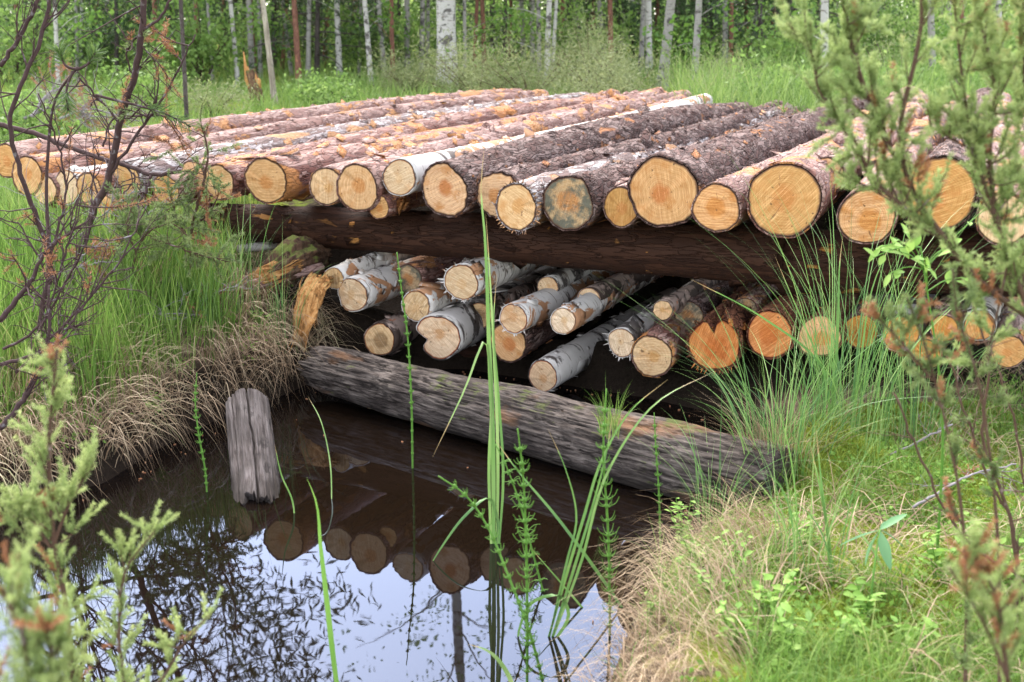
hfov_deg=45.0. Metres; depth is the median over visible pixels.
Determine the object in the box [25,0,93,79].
birch tree
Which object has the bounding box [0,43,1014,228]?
meadow grass
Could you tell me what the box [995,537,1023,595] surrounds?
herb
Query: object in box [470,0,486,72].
pine tree
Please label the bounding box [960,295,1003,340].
birch log
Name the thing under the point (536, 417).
weathered log
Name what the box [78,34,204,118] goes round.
shrub
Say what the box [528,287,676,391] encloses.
birch log
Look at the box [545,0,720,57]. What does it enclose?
spruce tree
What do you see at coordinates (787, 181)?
pine log
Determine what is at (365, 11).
birch tree
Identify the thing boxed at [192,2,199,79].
pine tree
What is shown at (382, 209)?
pine log
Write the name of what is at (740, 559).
herb
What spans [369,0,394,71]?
pine tree
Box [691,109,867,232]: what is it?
pine log
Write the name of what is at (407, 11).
birch tree
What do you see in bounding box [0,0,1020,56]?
wood
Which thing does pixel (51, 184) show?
pine log
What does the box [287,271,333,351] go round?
splintered wood
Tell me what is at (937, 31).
leafy sapling
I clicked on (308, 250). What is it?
rotten stump
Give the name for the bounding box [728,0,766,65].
pine tree
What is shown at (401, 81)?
juniper bush
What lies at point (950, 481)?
herb
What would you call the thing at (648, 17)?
birch tree
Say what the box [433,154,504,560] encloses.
sedge plant
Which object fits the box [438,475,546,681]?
horsetail
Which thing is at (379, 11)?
birch tree
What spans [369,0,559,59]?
spruce tree
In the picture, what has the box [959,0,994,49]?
pine tree
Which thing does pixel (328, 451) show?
reed stem
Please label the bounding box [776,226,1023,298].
bearer log
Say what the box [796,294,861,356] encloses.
short log
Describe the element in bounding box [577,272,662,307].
birch log
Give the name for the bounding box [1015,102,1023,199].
pine log
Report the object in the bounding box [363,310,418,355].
birch log
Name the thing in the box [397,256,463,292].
short log
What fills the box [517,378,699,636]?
sedge plant
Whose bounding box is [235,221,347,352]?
sedge tussock
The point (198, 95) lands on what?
shrub
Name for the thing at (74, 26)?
birch tree
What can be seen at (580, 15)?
leafy sapling
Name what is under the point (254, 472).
split post
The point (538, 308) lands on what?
birch log
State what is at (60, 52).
pine seedling
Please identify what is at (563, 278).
birch log
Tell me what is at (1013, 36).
leafy sapling
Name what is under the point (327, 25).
pine tree
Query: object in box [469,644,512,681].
sedge plant
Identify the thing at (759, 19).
spruce tree
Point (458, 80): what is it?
juniper bush
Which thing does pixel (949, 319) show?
short log
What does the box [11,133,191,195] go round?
pine log
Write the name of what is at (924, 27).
leafy sapling
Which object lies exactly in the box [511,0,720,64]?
spruce tree
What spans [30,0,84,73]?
birch tree
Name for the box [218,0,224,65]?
pine tree
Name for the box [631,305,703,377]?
short log
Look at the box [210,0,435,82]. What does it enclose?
spruce tree
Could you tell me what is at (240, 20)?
spruce tree
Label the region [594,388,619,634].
horsetail
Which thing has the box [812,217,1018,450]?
sedge tussock
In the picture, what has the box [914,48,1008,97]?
shrub
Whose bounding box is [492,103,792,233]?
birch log
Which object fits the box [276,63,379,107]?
shrub
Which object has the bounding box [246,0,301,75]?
birch tree
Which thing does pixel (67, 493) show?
juniper bush
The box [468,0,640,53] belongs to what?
spruce tree
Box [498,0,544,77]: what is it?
birch tree
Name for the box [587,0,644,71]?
birch tree
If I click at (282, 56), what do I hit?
pine tree
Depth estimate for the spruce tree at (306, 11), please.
26.00 m
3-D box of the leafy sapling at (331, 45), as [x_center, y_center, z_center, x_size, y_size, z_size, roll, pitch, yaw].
[-3.229,-6.168,25.338,2.417,1.271,2.405,0,14,0]
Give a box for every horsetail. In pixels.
[192,373,208,491]
[396,252,413,467]
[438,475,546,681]
[495,444,547,592]
[512,428,539,681]
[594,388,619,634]
[651,412,662,547]
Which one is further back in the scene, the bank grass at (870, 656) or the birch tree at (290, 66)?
the birch tree at (290, 66)
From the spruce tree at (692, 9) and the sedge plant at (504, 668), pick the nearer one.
the sedge plant at (504, 668)
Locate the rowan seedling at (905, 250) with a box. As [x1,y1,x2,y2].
[864,188,1004,557]
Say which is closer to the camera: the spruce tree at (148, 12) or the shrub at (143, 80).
the shrub at (143, 80)
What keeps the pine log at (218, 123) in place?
on the pine log at (510, 90)
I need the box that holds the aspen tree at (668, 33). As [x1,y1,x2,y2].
[638,0,737,90]
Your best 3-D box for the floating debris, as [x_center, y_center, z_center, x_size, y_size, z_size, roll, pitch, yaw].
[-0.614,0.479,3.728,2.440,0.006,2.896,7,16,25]
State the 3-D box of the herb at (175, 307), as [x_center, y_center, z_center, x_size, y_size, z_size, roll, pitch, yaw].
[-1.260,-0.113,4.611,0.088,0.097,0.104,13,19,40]
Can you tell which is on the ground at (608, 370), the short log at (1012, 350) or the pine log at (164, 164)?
the short log at (1012, 350)
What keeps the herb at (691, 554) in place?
on the ground at (608, 370)
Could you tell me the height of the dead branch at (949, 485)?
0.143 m
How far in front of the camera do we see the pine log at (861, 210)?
4.10 m
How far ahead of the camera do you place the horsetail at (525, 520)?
2.59 m
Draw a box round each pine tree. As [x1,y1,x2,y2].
[108,0,157,75]
[178,0,188,119]
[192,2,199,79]
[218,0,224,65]
[251,0,256,68]
[278,0,301,85]
[280,0,288,73]
[322,1,329,66]
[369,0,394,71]
[456,0,478,72]
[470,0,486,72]
[507,0,512,63]
[557,0,578,65]
[590,0,595,33]
[605,0,613,73]
[654,0,659,63]
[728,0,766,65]
[733,0,748,58]
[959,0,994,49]
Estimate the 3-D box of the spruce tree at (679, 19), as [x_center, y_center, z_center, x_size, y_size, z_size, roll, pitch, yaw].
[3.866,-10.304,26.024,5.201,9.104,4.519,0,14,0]
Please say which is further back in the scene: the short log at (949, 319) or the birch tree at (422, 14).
the birch tree at (422, 14)
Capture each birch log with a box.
[55,164,106,204]
[233,242,277,253]
[324,252,416,288]
[338,256,427,311]
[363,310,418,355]
[382,93,712,195]
[401,280,460,321]
[416,265,556,360]
[438,257,543,302]
[472,267,559,327]
[494,270,617,336]
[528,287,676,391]
[537,268,595,290]
[550,277,660,333]
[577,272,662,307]
[602,279,695,360]
[652,278,722,320]
[877,294,943,353]
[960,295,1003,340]
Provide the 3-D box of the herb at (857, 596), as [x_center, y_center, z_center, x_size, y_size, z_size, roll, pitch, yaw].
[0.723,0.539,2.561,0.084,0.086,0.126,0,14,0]
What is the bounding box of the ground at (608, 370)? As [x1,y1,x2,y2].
[0,30,1023,681]
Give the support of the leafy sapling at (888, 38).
on the ground at (608, 370)
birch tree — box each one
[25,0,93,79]
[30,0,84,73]
[40,0,122,95]
[171,0,239,86]
[199,2,250,83]
[204,0,321,69]
[238,0,282,77]
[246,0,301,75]
[282,0,362,77]
[286,0,354,78]
[357,0,388,75]
[357,0,425,86]
[372,0,422,79]
[385,0,436,72]
[412,0,471,71]
[417,0,461,76]
[427,0,491,92]
[462,0,527,73]
[475,0,551,79]
[490,0,534,64]
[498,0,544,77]
[507,0,590,75]
[519,1,526,63]
[577,0,605,64]
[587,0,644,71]
[591,0,652,75]
[647,0,773,83]
[722,0,788,63]
[746,0,862,73]
[751,1,756,41]
[899,0,1010,76]
[926,0,1015,53]
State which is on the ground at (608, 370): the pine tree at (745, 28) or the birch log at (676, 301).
the pine tree at (745, 28)
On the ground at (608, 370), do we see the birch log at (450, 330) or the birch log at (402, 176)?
the birch log at (450, 330)
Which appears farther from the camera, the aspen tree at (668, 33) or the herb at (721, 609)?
the aspen tree at (668, 33)
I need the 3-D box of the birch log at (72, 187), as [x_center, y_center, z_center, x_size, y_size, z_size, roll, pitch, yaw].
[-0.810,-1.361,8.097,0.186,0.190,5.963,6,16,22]
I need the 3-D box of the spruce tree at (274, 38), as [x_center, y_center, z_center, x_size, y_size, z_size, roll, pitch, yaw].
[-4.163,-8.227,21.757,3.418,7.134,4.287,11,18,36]
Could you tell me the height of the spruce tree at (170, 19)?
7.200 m
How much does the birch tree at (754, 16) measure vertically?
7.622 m
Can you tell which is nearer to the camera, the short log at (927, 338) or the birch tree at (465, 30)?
the short log at (927, 338)
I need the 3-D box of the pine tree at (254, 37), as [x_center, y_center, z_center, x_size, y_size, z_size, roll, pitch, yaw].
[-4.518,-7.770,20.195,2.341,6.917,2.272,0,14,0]
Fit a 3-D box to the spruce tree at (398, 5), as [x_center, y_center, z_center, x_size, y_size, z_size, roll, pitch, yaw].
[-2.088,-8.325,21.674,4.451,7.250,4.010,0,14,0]
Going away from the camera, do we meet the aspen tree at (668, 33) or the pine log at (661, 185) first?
the pine log at (661, 185)
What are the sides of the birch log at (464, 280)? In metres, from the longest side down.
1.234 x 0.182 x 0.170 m
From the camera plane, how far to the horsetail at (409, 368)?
3.91 m
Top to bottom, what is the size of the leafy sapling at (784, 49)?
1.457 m
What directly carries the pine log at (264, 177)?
on the pine log at (307, 197)
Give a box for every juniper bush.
[0,332,224,681]
[0,524,103,681]
[101,163,245,312]
[129,79,242,292]
[356,31,459,96]
[403,6,559,93]
[454,10,584,94]
[517,1,637,91]
[535,17,703,92]
[539,39,679,93]
[668,35,793,89]
[772,0,1023,382]
[859,267,1019,681]
[944,516,1023,681]
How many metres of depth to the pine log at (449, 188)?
5.35 m
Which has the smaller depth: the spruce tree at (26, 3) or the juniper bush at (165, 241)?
the juniper bush at (165, 241)
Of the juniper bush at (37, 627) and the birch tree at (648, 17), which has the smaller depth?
the juniper bush at (37, 627)
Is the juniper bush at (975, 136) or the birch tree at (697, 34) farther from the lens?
the birch tree at (697, 34)
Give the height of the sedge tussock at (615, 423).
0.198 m
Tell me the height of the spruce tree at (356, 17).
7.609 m
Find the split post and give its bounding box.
[225,388,280,505]
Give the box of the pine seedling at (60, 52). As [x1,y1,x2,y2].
[42,37,198,309]
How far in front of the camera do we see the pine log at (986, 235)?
3.95 m
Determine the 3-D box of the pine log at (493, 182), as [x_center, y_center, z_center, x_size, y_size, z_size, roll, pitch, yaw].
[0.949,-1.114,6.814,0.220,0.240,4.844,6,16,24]
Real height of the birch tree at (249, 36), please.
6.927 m
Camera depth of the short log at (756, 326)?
4.42 m
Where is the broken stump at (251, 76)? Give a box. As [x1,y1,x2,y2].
[243,52,263,105]
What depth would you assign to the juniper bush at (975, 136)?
1.92 m
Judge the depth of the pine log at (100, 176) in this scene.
5.39 m
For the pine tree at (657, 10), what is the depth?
23.78 m
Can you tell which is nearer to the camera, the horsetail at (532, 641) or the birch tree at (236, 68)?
the horsetail at (532, 641)
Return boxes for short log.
[243,262,324,292]
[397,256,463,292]
[491,316,557,362]
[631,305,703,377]
[674,281,738,329]
[684,282,759,374]
[731,283,779,314]
[746,294,836,359]
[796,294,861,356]
[845,294,897,348]
[912,320,956,366]
[929,294,968,341]
[988,297,1023,368]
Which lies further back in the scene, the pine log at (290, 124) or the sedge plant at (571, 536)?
the pine log at (290, 124)
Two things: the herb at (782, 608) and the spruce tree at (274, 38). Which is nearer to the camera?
the herb at (782, 608)
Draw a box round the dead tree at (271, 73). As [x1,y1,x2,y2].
[260,0,277,105]
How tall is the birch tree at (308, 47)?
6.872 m
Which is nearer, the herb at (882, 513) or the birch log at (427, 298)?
the herb at (882, 513)
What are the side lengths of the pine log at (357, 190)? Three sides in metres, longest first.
4.758 x 0.270 x 0.232 m
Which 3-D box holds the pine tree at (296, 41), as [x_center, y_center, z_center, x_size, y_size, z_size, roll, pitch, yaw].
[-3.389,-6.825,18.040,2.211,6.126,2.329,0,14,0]
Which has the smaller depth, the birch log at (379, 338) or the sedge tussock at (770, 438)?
the sedge tussock at (770, 438)
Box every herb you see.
[139,391,164,414]
[164,297,187,320]
[246,310,270,328]
[642,591,658,630]
[664,497,700,555]
[675,535,719,573]
[691,563,738,602]
[715,600,765,651]
[721,529,752,579]
[745,568,800,624]
[770,602,818,660]
[787,512,821,548]
[831,608,868,651]
[843,577,886,620]
[873,501,907,530]
[890,615,940,661]
[921,529,977,583]
[933,463,968,491]
[958,511,990,540]
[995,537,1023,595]
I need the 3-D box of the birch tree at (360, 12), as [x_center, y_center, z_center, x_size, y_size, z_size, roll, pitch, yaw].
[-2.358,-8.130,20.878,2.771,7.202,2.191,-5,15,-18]
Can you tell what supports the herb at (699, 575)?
on the ground at (608, 370)
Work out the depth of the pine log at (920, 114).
5.07 m
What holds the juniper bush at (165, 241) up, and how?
on the ground at (608, 370)
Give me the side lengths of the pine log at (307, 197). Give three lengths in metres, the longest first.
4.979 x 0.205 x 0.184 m
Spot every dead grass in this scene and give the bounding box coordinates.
[0,231,368,530]
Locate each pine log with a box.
[0,88,506,177]
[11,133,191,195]
[34,172,87,208]
[76,167,140,205]
[92,88,522,134]
[95,89,548,164]
[98,188,160,219]
[113,92,589,193]
[140,141,224,156]
[152,170,211,204]
[181,90,620,207]
[203,93,623,200]
[243,87,664,203]
[285,123,481,200]
[309,89,691,205]
[336,94,687,211]
[369,191,425,218]
[421,101,752,217]
[476,100,782,218]
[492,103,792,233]
[542,106,806,230]
[602,109,807,227]
[627,94,868,227]
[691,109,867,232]
[746,86,922,238]
[805,93,930,194]
[836,125,955,243]
[881,95,968,191]
[903,84,992,230]
[968,92,1013,209]
[974,114,1023,249]
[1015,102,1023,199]
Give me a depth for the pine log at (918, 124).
5.45 m
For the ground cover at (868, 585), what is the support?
on the ground at (608, 370)
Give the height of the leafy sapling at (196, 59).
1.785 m
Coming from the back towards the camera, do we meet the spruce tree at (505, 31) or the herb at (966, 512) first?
the spruce tree at (505, 31)
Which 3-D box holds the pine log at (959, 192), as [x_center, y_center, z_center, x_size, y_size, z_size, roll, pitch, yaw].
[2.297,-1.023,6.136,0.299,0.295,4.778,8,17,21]
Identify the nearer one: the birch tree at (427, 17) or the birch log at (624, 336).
the birch log at (624, 336)
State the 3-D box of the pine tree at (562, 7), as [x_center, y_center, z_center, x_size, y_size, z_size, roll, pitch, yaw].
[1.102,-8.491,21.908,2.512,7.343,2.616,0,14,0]
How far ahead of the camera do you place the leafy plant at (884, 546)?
2.62 m
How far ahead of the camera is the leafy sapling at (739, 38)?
25.27 m
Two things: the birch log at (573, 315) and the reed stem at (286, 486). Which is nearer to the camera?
the reed stem at (286, 486)
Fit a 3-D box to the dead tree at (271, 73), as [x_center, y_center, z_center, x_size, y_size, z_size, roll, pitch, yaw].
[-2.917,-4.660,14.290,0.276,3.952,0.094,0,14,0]
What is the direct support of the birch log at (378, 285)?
on the birch log at (379, 338)
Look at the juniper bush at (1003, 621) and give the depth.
1.41 m
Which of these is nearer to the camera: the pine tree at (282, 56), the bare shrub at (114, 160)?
the bare shrub at (114, 160)
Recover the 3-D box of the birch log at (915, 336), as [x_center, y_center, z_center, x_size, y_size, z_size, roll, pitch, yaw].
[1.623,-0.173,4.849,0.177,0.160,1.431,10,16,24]
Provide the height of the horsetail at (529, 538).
0.505 m
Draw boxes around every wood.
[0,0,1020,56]
[245,259,303,295]
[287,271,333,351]
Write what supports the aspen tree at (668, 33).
on the ground at (608, 370)
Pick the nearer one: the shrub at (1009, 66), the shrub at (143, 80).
the shrub at (1009, 66)
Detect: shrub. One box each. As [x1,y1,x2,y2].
[0,0,166,430]
[0,76,99,141]
[12,0,195,300]
[30,76,171,133]
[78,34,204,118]
[163,72,269,118]
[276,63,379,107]
[659,64,758,94]
[712,45,837,105]
[786,49,936,108]
[859,3,967,90]
[868,295,1023,632]
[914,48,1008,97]
[974,40,1021,93]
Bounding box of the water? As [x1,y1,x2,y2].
[0,369,790,681]
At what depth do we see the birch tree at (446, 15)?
16.88 m
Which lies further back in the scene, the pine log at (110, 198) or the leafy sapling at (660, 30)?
the leafy sapling at (660, 30)
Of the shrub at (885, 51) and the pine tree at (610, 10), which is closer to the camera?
the shrub at (885, 51)
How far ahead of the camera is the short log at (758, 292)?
4.77 m
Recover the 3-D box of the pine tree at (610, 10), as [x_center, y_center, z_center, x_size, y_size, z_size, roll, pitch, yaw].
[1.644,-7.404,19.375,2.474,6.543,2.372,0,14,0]
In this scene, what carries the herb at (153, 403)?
on the ground at (608, 370)
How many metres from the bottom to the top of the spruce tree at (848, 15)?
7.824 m
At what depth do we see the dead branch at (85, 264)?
4.47 m
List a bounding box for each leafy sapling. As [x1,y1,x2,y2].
[0,0,107,87]
[14,0,164,76]
[113,4,230,61]
[116,0,280,85]
[217,0,334,71]
[298,8,386,66]
[320,0,436,74]
[385,0,519,63]
[456,0,583,56]
[509,0,644,73]
[614,8,738,70]
[716,17,798,62]
[723,0,882,81]
[807,0,938,63]
[858,0,968,63]
[893,0,1018,75]
[943,0,1018,49]
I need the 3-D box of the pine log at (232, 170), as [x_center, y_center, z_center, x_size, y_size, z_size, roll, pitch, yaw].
[-0.107,-1.314,7.476,0.204,0.217,5.408,5,15,24]
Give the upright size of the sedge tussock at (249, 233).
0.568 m
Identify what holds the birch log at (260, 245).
on the ground at (608, 370)
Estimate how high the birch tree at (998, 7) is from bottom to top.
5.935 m
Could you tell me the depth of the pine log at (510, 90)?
10.49 m
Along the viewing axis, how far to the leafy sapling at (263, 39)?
23.56 m
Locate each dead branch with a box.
[0,149,199,276]
[23,52,144,131]
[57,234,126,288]
[125,269,250,333]
[888,407,960,455]
[912,460,1021,508]
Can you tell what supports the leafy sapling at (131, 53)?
on the ground at (608, 370)
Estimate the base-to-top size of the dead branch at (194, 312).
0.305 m
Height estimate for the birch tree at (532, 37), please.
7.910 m
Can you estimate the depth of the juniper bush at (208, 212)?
4.60 m
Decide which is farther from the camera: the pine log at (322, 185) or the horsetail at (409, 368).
the pine log at (322, 185)
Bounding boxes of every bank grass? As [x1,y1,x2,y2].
[0,170,264,435]
[579,346,1023,681]
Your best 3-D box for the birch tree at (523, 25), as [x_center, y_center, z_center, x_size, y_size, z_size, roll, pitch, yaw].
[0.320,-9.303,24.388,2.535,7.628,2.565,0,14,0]
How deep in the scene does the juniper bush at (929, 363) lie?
1.87 m
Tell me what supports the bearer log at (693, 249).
on the short log at (756, 326)
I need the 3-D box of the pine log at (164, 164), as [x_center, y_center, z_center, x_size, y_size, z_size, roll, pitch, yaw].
[-0.510,-1.422,8.054,0.218,0.236,5.999,22,21,17]
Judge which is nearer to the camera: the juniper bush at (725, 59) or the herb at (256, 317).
the herb at (256, 317)
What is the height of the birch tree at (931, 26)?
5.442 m
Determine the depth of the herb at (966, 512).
2.93 m
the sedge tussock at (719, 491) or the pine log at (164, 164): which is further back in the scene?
the pine log at (164, 164)
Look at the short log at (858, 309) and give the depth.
4.41 m
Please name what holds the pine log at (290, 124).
on the birch log at (72, 187)
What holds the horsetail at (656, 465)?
in the water
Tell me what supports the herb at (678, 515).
on the ground at (608, 370)
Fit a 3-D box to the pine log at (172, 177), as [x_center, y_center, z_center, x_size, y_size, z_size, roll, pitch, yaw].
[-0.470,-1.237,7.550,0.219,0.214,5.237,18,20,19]
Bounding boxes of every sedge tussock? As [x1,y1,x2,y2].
[136,190,266,343]
[198,190,283,318]
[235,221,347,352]
[584,373,635,439]
[589,270,979,492]
[615,405,873,525]
[674,136,1022,453]
[691,376,912,473]
[733,392,899,591]
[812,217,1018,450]
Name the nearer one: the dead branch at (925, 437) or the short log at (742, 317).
the dead branch at (925, 437)
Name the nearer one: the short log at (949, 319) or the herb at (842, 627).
the herb at (842, 627)
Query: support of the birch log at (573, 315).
on the ground at (608, 370)
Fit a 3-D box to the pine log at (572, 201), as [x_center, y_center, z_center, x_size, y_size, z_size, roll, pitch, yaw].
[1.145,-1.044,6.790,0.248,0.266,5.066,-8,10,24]
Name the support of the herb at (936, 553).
on the ground at (608, 370)
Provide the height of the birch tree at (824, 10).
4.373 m
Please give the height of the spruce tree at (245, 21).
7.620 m
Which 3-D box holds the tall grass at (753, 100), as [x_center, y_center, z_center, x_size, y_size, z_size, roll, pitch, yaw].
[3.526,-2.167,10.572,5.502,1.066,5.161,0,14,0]
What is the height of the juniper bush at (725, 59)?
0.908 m
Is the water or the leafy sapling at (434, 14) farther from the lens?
the leafy sapling at (434, 14)
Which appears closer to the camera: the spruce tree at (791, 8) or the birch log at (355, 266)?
the birch log at (355, 266)
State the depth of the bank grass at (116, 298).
4.44 m
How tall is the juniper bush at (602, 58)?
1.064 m
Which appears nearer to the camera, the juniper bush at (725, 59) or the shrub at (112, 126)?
the shrub at (112, 126)
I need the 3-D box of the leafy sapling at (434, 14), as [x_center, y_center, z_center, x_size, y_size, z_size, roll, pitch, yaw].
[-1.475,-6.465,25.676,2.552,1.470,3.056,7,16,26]
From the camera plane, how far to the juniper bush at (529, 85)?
13.64 m
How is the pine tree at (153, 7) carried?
on the ground at (608, 370)
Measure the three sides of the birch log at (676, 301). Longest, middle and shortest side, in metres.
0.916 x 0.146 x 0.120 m
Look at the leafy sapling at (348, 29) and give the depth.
21.24 m
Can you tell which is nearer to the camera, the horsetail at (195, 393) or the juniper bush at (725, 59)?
the horsetail at (195, 393)
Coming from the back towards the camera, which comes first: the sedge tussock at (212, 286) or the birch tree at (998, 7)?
the birch tree at (998, 7)
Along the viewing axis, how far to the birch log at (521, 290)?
5.17 m
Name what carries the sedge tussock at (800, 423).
on the ground at (608, 370)
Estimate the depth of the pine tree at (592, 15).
24.13 m
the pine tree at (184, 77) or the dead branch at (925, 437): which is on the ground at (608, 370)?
the pine tree at (184, 77)
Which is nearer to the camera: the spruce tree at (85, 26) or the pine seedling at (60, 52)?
the pine seedling at (60, 52)
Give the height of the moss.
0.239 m
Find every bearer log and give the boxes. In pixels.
[199,203,784,286]
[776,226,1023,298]
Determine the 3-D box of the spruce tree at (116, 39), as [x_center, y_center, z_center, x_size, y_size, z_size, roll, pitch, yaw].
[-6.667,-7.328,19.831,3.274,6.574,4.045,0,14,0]
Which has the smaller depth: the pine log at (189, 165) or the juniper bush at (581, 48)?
the pine log at (189, 165)
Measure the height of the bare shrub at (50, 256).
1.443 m
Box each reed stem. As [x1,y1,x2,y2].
[275,448,294,512]
[308,397,331,498]
[308,482,338,681]
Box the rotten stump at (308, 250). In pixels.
[254,235,331,302]
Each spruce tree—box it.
[0,0,92,58]
[0,0,148,73]
[0,0,189,83]
[38,0,161,67]
[48,0,256,78]
[72,0,274,73]
[134,0,329,61]
[158,0,340,63]
[189,0,364,74]
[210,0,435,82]
[213,0,403,60]
[278,0,468,59]
[279,0,518,67]
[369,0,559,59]
[415,0,623,68]
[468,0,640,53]
[479,0,679,64]
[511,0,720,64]
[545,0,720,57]
[576,0,740,68]
[582,0,780,54]
[590,0,816,67]
[616,0,818,62]
[653,0,874,68]
[693,0,913,65]
[728,0,939,73]
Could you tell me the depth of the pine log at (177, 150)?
5.77 m
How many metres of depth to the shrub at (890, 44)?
11.78 m
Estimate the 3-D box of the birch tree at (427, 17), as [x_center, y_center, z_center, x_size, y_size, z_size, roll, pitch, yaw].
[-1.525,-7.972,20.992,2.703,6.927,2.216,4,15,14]
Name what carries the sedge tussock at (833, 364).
on the ground at (608, 370)
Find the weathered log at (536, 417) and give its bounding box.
[296,346,796,514]
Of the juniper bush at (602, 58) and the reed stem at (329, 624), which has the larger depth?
the juniper bush at (602, 58)
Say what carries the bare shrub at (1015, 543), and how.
on the ground at (608, 370)
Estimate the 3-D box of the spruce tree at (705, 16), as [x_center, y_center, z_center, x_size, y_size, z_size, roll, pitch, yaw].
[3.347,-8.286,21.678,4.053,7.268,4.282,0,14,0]
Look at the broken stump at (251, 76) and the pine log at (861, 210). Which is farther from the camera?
the broken stump at (251, 76)
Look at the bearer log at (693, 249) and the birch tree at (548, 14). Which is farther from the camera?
the birch tree at (548, 14)
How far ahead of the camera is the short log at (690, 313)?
4.81 m
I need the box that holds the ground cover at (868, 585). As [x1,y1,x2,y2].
[0,265,1023,681]
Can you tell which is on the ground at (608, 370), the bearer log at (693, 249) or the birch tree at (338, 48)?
the birch tree at (338, 48)
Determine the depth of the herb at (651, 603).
2.69 m
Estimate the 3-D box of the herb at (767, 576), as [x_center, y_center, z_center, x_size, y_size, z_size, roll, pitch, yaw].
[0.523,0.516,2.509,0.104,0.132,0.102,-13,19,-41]
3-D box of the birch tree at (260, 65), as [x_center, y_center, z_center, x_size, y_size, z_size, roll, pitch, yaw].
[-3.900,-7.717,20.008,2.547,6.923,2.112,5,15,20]
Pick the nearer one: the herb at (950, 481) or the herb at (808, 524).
the herb at (808, 524)
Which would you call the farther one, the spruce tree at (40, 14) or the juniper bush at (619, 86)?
the spruce tree at (40, 14)
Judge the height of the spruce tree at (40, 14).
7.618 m
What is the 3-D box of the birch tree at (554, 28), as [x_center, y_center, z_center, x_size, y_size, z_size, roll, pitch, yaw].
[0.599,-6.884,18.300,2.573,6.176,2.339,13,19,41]
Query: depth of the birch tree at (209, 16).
19.54 m
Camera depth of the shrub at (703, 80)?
11.46 m
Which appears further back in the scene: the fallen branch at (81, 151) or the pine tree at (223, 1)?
the pine tree at (223, 1)
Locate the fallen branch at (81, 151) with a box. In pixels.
[0,97,210,239]
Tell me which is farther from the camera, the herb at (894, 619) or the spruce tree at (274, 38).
the spruce tree at (274, 38)
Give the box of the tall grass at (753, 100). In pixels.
[633,29,1023,113]
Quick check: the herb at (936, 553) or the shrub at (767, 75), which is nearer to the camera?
the herb at (936, 553)
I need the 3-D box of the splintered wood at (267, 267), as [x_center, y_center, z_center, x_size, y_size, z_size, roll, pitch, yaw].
[-0.983,-0.276,5.092,0.278,0.153,0.136,-10,18,-34]
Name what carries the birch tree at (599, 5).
on the ground at (608, 370)
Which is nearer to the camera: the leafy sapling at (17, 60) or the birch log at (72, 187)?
the birch log at (72, 187)
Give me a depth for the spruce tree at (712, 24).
22.84 m
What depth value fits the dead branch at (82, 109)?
9.16 m
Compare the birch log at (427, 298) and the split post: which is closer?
the split post
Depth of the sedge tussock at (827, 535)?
2.72 m
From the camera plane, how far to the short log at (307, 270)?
5.13 m
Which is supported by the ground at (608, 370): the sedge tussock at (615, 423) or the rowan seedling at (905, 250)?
the rowan seedling at (905, 250)
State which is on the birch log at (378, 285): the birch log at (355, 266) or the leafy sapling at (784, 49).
the birch log at (355, 266)
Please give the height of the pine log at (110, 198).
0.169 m
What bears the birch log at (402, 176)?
on the pine log at (382, 209)
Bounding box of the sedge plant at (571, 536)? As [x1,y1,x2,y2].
[496,441,621,607]
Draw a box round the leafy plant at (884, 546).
[841,514,906,617]
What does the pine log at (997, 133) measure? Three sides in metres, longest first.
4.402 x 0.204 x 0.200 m
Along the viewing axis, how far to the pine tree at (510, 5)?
24.11 m
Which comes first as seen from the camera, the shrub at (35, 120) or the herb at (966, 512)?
the herb at (966, 512)
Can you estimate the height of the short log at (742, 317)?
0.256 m
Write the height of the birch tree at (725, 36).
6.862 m
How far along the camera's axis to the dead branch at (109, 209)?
4.90 m
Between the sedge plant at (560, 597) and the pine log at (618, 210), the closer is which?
the sedge plant at (560, 597)
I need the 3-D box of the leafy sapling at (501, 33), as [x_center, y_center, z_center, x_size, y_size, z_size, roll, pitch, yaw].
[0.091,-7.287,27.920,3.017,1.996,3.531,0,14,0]
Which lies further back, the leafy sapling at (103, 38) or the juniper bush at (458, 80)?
the leafy sapling at (103, 38)
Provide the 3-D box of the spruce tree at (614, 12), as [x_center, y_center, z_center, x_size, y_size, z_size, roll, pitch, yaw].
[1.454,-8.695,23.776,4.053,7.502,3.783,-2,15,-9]
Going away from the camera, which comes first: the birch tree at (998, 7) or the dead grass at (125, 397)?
the dead grass at (125, 397)
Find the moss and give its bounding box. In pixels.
[706,399,1023,667]
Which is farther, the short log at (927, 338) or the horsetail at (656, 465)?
the short log at (927, 338)
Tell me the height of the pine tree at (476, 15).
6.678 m
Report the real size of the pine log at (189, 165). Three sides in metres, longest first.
5.622 x 0.234 x 0.200 m
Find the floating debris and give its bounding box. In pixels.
[38,371,732,681]

